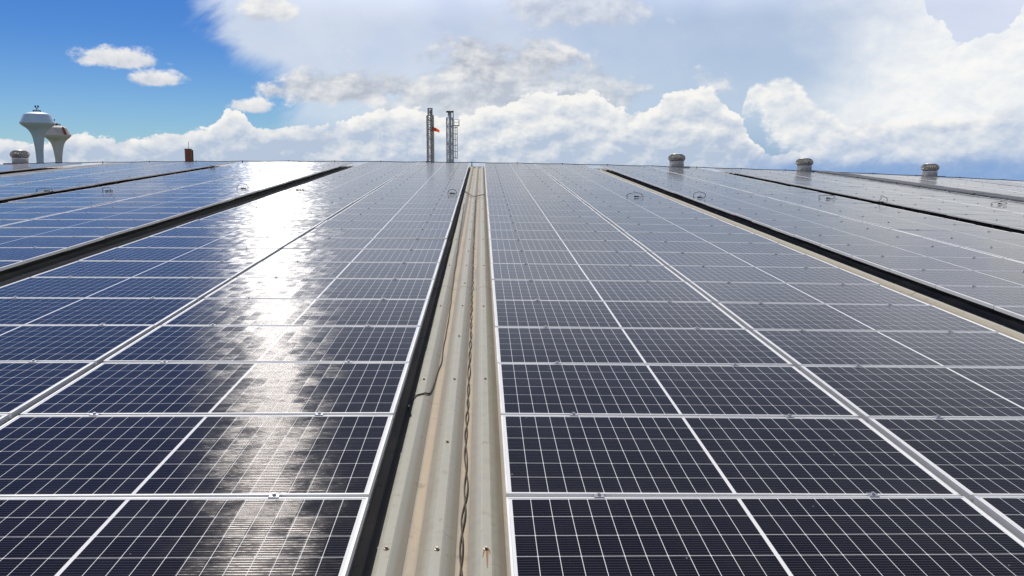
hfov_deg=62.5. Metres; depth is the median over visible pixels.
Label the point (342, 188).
solar panel
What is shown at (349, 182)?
solar panel
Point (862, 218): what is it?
solar panel
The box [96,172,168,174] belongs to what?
solar panel
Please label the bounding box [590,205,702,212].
solar panel
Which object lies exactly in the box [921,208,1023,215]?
solar panel
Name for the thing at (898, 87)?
sky
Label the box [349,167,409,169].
solar panel
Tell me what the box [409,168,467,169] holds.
solar panel
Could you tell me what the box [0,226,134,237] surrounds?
solar panel
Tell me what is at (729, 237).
solar panel
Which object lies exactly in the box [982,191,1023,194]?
solar panel
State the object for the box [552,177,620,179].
solar panel
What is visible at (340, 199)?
solar panel
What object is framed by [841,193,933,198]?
solar panel
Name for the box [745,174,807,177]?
solar panel
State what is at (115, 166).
solar panel
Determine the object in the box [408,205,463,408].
black cable
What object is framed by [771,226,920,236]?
solar panel
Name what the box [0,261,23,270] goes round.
solar panel
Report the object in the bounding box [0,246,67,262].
solar panel
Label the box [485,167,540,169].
solar panel
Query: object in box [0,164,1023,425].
distant solar panels
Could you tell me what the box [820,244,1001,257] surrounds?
solar panel
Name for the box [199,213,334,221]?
solar panel
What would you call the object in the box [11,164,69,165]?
solar panel
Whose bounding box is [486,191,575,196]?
solar panel
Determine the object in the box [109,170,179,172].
solar panel
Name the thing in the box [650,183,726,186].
solar panel
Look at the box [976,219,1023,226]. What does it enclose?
solar panel
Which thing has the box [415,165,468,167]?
solar panel
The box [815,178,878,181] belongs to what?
solar panel
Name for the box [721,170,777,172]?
solar panel
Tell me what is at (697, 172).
solar panel
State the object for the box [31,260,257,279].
solar panel
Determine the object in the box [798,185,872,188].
solar panel
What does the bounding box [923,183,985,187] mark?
solar panel
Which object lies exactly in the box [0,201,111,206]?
solar panel
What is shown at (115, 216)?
solar panel
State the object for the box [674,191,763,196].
solar panel
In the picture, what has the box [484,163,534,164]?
solar panel
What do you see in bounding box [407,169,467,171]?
solar panel
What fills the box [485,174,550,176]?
solar panel
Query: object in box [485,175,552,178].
solar panel
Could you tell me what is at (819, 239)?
solar panel
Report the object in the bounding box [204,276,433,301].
solar panel
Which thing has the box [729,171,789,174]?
solar panel
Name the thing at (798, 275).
solar panel
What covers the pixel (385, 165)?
solar panel
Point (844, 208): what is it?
solar panel
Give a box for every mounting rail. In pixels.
[12,190,265,267]
[730,173,995,227]
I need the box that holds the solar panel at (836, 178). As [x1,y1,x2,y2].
[802,176,866,179]
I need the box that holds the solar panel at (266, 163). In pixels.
[240,163,293,163]
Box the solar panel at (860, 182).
[827,180,892,183]
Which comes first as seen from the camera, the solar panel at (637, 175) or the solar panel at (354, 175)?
the solar panel at (354, 175)
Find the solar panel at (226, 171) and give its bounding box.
[191,170,260,171]
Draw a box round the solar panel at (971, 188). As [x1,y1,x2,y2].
[939,185,999,189]
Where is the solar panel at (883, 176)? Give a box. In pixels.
[863,175,906,177]
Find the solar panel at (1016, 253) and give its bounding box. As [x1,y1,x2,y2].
[963,246,1023,258]
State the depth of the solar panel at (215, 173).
26.59 m
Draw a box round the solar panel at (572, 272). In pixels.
[491,262,683,280]
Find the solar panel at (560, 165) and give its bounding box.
[536,164,586,165]
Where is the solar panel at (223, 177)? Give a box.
[155,176,233,178]
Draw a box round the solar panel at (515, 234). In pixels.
[489,229,632,240]
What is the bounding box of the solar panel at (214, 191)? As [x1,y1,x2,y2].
[159,189,259,194]
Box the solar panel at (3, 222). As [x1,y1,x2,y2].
[0,219,27,225]
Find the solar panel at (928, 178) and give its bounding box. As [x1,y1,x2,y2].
[899,176,955,179]
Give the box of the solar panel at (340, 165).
[286,164,344,166]
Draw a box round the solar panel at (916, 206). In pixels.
[898,204,1011,211]
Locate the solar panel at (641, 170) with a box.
[612,170,668,171]
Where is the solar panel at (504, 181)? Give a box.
[485,180,558,183]
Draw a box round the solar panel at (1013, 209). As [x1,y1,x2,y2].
[988,207,1023,211]
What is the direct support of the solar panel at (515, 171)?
on the rail
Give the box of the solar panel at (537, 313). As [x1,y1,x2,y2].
[493,298,745,328]
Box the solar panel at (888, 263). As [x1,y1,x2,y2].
[852,255,1023,271]
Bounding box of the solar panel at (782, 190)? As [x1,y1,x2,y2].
[734,188,815,191]
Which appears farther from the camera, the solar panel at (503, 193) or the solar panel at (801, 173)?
the solar panel at (801, 173)
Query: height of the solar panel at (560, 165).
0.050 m
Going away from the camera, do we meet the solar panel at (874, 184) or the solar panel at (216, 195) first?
the solar panel at (216, 195)
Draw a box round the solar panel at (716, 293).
[690,281,928,304]
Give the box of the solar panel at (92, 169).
[59,169,124,170]
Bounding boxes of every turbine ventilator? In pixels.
[3,150,30,163]
[667,153,689,167]
[796,158,813,171]
[921,163,945,176]
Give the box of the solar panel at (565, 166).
[537,165,590,167]
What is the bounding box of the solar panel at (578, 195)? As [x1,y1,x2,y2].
[574,193,665,197]
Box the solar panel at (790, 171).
[766,170,816,172]
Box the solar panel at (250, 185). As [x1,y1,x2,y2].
[191,183,280,187]
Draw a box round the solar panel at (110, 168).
[77,167,140,168]
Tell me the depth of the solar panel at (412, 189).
20.80 m
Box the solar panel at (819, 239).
[794,234,958,246]
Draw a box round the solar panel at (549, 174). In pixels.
[547,173,610,175]
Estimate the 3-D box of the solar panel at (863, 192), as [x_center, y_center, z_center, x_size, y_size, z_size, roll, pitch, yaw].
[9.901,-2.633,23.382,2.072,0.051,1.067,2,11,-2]
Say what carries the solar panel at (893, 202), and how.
on the rail
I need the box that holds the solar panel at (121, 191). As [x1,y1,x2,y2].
[65,189,168,193]
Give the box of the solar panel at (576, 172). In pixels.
[545,171,605,173]
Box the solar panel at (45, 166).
[0,165,55,167]
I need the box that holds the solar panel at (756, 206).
[706,203,815,209]
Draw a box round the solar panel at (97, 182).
[21,180,112,184]
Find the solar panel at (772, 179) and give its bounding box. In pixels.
[764,178,832,181]
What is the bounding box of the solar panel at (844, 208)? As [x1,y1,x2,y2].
[802,205,915,212]
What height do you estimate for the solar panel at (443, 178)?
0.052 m
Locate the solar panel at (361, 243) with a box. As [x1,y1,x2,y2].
[283,237,446,251]
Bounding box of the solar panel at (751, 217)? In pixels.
[735,213,860,221]
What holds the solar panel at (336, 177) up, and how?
on the rail
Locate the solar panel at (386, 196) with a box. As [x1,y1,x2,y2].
[363,194,459,198]
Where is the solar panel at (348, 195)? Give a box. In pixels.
[263,193,366,199]
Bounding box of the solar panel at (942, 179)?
[915,178,972,181]
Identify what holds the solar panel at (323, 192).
on the rail
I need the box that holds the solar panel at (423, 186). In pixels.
[381,184,462,187]
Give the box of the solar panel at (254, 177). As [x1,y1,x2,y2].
[225,176,304,178]
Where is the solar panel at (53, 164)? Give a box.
[22,163,81,164]
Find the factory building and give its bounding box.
[0,165,1023,575]
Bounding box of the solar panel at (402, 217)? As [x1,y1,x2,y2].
[329,214,453,221]
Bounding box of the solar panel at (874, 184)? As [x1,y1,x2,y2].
[838,182,913,186]
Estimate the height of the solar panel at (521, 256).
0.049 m
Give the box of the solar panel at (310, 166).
[280,165,339,167]
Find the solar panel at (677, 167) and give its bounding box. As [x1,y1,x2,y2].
[653,167,701,168]
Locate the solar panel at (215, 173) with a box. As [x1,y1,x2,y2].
[179,172,251,173]
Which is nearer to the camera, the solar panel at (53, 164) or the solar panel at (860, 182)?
the solar panel at (860, 182)
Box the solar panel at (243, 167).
[210,167,274,168]
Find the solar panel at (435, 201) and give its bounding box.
[356,198,458,204]
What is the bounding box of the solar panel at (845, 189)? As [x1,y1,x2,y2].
[811,187,891,191]
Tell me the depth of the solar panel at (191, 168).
29.83 m
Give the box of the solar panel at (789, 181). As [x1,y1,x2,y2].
[774,180,843,183]
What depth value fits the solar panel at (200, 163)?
33.19 m
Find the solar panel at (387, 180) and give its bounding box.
[314,178,390,181]
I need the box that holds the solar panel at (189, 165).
[157,164,218,166]
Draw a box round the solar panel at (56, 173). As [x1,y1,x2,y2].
[21,172,95,174]
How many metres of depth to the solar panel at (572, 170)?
30.32 m
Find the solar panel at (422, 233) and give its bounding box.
[301,228,448,238]
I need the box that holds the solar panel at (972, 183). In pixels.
[939,181,1005,185]
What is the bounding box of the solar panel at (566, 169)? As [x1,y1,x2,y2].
[541,168,598,170]
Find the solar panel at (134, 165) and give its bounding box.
[105,164,162,165]
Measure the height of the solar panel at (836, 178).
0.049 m
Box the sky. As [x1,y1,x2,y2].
[0,0,1023,181]
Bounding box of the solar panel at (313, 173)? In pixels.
[247,172,318,174]
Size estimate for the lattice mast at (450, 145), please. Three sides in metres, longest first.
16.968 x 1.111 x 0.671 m
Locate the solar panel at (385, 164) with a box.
[361,163,415,165]
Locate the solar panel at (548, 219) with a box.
[488,215,610,223]
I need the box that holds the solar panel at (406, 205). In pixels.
[348,202,456,208]
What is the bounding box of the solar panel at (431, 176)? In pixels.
[397,175,465,177]
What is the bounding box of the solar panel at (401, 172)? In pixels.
[340,170,403,173]
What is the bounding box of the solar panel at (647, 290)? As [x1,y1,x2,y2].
[492,279,711,301]
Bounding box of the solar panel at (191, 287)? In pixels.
[0,276,230,301]
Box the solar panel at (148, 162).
[122,162,179,163]
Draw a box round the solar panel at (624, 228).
[614,223,754,233]
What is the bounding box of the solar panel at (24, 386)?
[0,359,95,418]
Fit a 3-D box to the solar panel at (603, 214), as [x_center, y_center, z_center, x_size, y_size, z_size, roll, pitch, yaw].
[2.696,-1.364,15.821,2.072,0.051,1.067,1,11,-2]
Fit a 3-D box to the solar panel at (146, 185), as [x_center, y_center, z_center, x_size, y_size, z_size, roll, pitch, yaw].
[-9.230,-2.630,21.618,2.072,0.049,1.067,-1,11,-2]
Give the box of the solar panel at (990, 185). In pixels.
[955,183,1022,187]
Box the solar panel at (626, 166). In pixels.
[600,165,652,167]
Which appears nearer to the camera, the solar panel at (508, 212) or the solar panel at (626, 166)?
the solar panel at (508, 212)
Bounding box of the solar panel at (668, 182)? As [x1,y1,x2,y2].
[643,181,717,184]
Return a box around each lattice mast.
[426,108,433,162]
[446,110,459,161]
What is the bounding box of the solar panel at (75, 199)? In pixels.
[8,197,129,202]
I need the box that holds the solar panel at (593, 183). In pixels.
[558,181,632,184]
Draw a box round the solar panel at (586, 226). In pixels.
[488,222,620,231]
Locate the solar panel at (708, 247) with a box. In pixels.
[637,240,803,253]
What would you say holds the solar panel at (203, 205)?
on the rail
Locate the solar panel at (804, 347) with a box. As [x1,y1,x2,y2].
[753,328,1023,369]
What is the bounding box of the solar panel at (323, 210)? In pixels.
[220,207,343,214]
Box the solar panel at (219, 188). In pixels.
[173,186,270,190]
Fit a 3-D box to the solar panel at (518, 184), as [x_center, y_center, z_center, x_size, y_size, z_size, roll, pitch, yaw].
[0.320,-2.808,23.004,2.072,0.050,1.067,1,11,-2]
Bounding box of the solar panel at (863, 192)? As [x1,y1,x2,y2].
[825,190,915,195]
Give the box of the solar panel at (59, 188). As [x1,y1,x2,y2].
[0,186,75,191]
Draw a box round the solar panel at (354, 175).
[328,174,397,177]
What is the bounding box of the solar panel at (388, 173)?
[334,172,400,174]
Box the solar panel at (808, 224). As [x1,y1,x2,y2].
[752,219,889,228]
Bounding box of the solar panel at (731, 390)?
[497,361,858,417]
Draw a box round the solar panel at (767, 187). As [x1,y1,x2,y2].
[723,185,800,188]
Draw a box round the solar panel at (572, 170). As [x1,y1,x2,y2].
[543,170,600,171]
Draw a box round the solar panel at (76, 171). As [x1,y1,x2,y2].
[42,170,108,172]
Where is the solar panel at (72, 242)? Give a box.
[0,235,103,249]
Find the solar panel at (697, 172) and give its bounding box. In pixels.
[669,171,726,173]
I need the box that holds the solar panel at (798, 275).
[669,265,879,284]
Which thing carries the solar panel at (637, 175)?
on the rail
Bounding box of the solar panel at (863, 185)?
[851,184,926,188]
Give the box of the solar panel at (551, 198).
[486,195,581,200]
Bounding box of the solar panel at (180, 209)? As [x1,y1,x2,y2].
[66,206,201,214]
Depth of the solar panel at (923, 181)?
30.90 m
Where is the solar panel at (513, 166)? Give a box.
[485,166,538,167]
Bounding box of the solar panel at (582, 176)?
[550,175,615,177]
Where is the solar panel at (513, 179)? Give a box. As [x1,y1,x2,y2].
[485,178,556,181]
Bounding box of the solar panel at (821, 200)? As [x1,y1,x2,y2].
[769,197,871,203]
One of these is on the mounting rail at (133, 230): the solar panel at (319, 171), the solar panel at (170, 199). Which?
the solar panel at (170, 199)
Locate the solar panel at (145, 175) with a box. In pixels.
[80,174,155,176]
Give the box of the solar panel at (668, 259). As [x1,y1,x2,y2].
[651,251,838,267]
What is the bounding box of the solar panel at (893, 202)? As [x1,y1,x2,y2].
[877,200,982,206]
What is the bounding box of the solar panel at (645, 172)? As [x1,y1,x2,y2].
[616,171,675,173]
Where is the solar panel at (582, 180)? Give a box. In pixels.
[555,179,627,182]
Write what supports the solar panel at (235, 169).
on the rail
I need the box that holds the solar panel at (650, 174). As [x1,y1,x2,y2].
[620,173,683,175]
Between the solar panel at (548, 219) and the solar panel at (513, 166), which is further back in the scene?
the solar panel at (513, 166)
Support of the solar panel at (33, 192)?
on the rail
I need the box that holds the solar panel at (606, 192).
[569,189,657,194]
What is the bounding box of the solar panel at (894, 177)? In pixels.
[870,176,922,179]
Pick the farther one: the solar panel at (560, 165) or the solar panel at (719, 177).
the solar panel at (560, 165)
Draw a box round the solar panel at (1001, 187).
[978,186,1023,188]
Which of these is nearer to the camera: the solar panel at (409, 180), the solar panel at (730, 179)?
the solar panel at (409, 180)
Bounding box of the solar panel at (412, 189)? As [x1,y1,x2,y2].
[375,187,461,190]
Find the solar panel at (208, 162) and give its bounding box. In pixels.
[180,162,234,163]
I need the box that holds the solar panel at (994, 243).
[926,237,1023,247]
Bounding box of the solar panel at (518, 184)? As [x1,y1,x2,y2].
[486,182,562,186]
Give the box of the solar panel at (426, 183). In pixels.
[386,182,463,184]
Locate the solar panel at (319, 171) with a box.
[257,170,323,172]
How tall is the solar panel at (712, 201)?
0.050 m
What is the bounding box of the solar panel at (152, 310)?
[0,296,197,327]
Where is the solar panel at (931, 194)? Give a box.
[899,192,988,197]
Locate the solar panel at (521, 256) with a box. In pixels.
[490,249,664,265]
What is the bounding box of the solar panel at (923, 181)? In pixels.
[894,179,945,182]
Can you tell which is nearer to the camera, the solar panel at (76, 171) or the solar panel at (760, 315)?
the solar panel at (760, 315)
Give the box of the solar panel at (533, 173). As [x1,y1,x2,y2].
[485,172,547,174]
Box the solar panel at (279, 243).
[120,236,296,250]
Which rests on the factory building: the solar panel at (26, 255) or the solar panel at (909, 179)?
the solar panel at (909, 179)
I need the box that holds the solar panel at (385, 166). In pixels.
[354,166,411,167]
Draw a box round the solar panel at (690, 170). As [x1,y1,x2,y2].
[661,169,716,171]
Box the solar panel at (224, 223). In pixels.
[176,219,323,229]
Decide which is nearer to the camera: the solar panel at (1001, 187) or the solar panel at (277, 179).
the solar panel at (277, 179)
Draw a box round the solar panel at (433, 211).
[339,208,455,214]
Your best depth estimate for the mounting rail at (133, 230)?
13.79 m
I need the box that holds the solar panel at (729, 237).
[625,231,777,242]
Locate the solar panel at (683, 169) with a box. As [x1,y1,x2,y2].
[657,168,711,170]
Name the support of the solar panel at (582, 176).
on the rail
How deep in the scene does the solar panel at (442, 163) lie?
34.25 m
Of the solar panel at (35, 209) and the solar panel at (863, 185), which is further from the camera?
the solar panel at (863, 185)
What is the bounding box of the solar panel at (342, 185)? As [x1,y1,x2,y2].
[296,183,382,187]
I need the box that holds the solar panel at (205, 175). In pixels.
[167,174,242,175]
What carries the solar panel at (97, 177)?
on the rail
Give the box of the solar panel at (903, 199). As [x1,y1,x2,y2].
[858,196,957,202]
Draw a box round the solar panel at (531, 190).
[486,188,570,192]
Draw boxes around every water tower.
[19,105,55,162]
[45,119,70,161]
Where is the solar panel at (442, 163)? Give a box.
[418,162,469,163]
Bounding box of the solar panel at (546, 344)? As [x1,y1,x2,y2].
[495,325,792,365]
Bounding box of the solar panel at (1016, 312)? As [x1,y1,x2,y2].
[994,306,1023,320]
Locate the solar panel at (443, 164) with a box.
[416,164,468,165]
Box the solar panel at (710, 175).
[680,174,745,177]
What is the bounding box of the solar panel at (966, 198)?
[922,196,1009,200]
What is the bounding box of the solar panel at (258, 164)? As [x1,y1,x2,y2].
[227,164,288,165]
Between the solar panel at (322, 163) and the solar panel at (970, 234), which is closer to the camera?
the solar panel at (970, 234)
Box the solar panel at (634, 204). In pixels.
[584,201,687,206]
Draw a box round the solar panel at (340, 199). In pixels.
[252,197,359,203]
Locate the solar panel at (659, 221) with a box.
[605,217,733,225]
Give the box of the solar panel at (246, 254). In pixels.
[78,246,278,263]
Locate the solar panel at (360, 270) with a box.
[236,260,438,281]
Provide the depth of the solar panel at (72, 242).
11.34 m
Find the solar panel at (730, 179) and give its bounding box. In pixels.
[696,178,765,181]
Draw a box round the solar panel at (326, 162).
[298,162,352,163]
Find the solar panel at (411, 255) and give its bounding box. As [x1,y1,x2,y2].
[262,248,442,264]
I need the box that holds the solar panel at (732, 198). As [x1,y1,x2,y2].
[683,195,779,200]
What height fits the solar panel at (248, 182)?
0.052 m
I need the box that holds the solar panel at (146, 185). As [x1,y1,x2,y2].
[102,183,198,186]
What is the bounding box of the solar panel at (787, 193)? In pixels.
[743,190,833,195]
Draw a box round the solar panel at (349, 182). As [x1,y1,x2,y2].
[305,181,386,184]
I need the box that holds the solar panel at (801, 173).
[773,171,830,174]
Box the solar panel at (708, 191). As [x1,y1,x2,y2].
[665,188,753,193]
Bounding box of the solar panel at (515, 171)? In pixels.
[485,170,544,172]
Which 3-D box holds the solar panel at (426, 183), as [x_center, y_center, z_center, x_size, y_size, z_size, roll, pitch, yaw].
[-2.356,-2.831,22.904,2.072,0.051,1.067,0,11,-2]
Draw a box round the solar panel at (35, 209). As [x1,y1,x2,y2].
[0,206,88,212]
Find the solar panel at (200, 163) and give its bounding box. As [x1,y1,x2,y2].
[165,163,226,164]
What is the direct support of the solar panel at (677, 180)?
on the rail
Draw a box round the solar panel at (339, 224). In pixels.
[315,220,451,231]
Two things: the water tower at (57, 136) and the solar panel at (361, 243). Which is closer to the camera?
the solar panel at (361, 243)
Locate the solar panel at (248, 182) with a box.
[205,180,289,184]
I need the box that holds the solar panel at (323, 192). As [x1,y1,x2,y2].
[275,190,372,194]
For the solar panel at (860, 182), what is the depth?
28.69 m
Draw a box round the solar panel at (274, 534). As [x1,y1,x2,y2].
[0,492,368,575]
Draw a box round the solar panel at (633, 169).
[607,168,664,170]
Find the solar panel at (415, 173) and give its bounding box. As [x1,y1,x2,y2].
[400,172,465,175]
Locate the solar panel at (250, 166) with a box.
[221,165,279,166]
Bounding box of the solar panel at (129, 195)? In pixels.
[40,193,152,197]
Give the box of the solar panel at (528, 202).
[487,199,587,205]
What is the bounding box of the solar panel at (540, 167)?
[539,166,592,168]
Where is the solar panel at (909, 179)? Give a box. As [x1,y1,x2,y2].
[886,178,930,180]
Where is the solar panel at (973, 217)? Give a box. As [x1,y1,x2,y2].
[947,214,1023,220]
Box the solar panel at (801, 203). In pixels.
[785,201,891,207]
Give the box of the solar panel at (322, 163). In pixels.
[294,163,348,164]
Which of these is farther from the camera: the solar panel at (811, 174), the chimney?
the chimney
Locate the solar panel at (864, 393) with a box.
[800,363,1023,421]
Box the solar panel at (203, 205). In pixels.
[94,201,218,208]
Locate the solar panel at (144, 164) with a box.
[113,163,171,164]
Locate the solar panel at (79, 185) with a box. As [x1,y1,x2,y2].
[0,183,94,187]
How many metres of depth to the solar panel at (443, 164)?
33.37 m
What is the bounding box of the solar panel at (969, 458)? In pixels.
[868,415,1023,501]
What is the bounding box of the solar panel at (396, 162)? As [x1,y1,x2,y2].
[366,162,417,163]
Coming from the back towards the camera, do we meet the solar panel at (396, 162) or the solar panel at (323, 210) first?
the solar panel at (396, 162)
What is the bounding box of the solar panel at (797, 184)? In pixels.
[786,182,862,186]
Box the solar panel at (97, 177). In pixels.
[56,176,142,179]
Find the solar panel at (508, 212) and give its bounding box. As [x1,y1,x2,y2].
[487,209,601,216]
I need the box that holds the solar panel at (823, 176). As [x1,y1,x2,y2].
[796,175,851,177]
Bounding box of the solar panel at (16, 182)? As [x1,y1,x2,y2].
[0,181,33,183]
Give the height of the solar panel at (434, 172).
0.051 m
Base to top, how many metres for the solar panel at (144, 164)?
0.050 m
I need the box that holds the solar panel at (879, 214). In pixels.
[821,210,940,217]
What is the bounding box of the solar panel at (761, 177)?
[754,176,820,179]
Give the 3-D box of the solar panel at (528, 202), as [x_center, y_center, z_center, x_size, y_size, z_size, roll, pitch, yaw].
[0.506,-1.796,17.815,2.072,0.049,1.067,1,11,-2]
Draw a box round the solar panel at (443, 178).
[394,177,464,179]
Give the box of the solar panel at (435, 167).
[411,166,467,167]
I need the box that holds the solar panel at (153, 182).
[119,180,209,183]
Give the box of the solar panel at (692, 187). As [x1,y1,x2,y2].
[657,185,737,189]
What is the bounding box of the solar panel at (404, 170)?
[343,169,406,171]
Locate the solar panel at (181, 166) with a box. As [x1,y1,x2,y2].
[150,165,209,167]
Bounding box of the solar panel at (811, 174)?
[785,173,838,175]
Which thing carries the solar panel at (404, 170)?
on the rail
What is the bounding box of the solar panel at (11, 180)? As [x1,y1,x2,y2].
[0,178,49,181]
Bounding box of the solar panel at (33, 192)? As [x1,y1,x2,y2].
[0,190,54,194]
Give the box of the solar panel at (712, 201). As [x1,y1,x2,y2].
[694,199,795,204]
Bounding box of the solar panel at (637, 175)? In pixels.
[625,174,690,177]
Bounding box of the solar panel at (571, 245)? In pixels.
[489,238,646,251]
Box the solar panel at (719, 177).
[688,176,755,179]
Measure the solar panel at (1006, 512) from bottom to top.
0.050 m
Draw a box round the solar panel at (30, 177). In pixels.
[0,176,63,178]
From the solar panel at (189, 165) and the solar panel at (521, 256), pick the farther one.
the solar panel at (189, 165)
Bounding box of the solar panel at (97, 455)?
[0,412,392,500]
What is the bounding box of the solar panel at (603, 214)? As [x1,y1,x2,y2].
[597,211,717,218]
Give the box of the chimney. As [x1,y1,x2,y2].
[184,142,193,160]
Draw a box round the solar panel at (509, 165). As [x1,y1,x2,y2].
[484,164,536,166]
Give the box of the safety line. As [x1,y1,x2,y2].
[31,160,1018,180]
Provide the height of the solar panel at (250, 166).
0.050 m
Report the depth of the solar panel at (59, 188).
20.48 m
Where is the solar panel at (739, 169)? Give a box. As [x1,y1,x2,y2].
[714,168,765,170]
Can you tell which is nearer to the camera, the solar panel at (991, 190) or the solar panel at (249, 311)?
the solar panel at (249, 311)
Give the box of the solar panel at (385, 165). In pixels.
[357,164,413,166]
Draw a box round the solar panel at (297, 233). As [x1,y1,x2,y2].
[149,227,311,238]
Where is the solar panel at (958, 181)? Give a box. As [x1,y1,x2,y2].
[931,180,988,183]
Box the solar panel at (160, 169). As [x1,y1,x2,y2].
[125,168,190,170]
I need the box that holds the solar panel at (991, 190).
[959,188,1022,192]
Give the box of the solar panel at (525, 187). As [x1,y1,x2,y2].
[486,185,566,189]
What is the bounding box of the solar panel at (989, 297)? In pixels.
[936,285,1023,308]
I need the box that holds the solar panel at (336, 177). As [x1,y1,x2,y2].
[319,176,394,179]
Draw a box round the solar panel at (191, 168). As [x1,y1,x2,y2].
[134,167,200,169]
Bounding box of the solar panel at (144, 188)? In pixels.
[83,186,184,189]
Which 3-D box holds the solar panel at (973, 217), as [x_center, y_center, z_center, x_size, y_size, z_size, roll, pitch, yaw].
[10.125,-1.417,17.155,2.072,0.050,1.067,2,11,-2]
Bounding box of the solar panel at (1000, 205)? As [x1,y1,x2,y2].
[965,203,1023,207]
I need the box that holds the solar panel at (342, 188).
[287,186,377,190]
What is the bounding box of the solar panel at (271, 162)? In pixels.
[245,161,297,162]
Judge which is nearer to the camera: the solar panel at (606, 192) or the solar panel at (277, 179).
the solar panel at (606, 192)
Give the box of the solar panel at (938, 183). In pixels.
[908,181,961,184]
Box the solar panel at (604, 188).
[565,186,647,190]
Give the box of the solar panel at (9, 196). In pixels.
[0,193,31,198]
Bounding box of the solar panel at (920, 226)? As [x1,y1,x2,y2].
[866,221,1006,231]
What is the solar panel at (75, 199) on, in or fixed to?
on the rail
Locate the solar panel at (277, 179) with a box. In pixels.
[216,178,297,181]
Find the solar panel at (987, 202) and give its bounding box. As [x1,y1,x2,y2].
[941,199,1023,204]
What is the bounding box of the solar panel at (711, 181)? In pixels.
[703,180,775,183]
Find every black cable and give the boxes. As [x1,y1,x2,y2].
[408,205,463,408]
[459,199,475,575]
[459,202,475,575]
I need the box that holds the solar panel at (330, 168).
[275,167,334,169]
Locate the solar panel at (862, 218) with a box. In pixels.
[842,215,974,224]
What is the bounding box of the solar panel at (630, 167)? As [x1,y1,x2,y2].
[603,167,656,168]
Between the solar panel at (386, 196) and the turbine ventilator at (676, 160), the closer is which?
the solar panel at (386, 196)
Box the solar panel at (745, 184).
[712,182,783,185]
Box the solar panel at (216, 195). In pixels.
[140,193,247,198]
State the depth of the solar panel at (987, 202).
21.43 m
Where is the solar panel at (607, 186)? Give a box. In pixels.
[562,184,640,187]
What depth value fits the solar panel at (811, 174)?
32.78 m
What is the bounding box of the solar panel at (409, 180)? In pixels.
[389,179,464,181]
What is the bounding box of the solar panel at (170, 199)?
[116,197,233,203]
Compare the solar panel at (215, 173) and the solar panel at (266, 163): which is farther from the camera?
the solar panel at (266, 163)
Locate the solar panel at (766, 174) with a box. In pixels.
[737,173,795,175]
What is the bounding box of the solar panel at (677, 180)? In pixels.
[636,178,706,181]
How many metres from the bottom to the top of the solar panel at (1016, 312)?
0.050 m
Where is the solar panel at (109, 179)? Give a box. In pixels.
[43,178,127,181]
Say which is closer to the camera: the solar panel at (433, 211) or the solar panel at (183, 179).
the solar panel at (433, 211)
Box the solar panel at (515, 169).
[485,169,542,170]
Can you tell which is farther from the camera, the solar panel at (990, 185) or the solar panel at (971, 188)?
the solar panel at (990, 185)
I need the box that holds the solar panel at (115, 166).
[86,166,149,167]
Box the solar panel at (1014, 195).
[996,193,1023,196]
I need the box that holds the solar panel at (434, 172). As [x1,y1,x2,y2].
[403,171,466,174]
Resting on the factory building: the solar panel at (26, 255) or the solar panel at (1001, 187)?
the solar panel at (1001, 187)
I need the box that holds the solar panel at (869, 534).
[506,492,1023,575]
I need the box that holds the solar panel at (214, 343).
[103,323,419,364]
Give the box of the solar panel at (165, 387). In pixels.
[20,360,408,418]
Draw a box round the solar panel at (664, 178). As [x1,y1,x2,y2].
[631,176,699,179]
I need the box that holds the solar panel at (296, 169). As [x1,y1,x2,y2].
[265,168,329,171]
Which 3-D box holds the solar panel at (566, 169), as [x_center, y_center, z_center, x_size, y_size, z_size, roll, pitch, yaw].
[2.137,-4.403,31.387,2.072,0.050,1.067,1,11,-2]
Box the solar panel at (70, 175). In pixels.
[6,174,86,176]
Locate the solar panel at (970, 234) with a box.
[894,229,1023,239]
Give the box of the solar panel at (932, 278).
[889,268,1023,287]
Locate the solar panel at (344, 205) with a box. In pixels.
[235,202,352,208]
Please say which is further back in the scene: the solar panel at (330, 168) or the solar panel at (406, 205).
the solar panel at (330, 168)
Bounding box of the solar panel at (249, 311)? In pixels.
[162,297,427,328]
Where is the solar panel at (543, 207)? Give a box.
[487,204,593,210]
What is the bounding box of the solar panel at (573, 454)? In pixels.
[501,412,960,496]
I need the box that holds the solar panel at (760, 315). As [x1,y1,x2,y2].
[717,301,997,332]
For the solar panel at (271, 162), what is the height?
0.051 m
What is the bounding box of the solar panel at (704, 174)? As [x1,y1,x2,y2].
[673,172,735,175]
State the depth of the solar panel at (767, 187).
24.31 m
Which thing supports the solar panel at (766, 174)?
on the rail
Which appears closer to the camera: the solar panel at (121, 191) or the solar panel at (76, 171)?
the solar panel at (121, 191)
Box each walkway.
[0,163,121,176]
[811,170,1023,202]
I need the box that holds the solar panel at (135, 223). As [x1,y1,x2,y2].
[0,219,160,229]
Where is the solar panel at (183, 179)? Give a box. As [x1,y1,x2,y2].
[137,178,222,180]
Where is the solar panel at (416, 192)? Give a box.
[370,191,460,194]
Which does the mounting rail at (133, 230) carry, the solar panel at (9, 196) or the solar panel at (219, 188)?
the solar panel at (219, 188)
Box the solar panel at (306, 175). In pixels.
[238,174,311,176]
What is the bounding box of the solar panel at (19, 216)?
[0,212,59,219]
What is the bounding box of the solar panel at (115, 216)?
[33,212,182,221]
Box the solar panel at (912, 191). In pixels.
[882,189,967,194]
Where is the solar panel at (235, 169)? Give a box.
[204,168,264,170]
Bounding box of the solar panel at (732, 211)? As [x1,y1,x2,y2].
[719,208,838,215]
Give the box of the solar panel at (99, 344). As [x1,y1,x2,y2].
[0,323,154,365]
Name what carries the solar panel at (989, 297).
on the rail
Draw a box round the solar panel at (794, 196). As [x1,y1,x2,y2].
[756,194,848,198]
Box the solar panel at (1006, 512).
[973,496,1023,541]
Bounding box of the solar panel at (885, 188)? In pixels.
[867,187,946,191]
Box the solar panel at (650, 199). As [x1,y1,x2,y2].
[579,197,677,202]
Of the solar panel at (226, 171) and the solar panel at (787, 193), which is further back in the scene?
the solar panel at (226, 171)

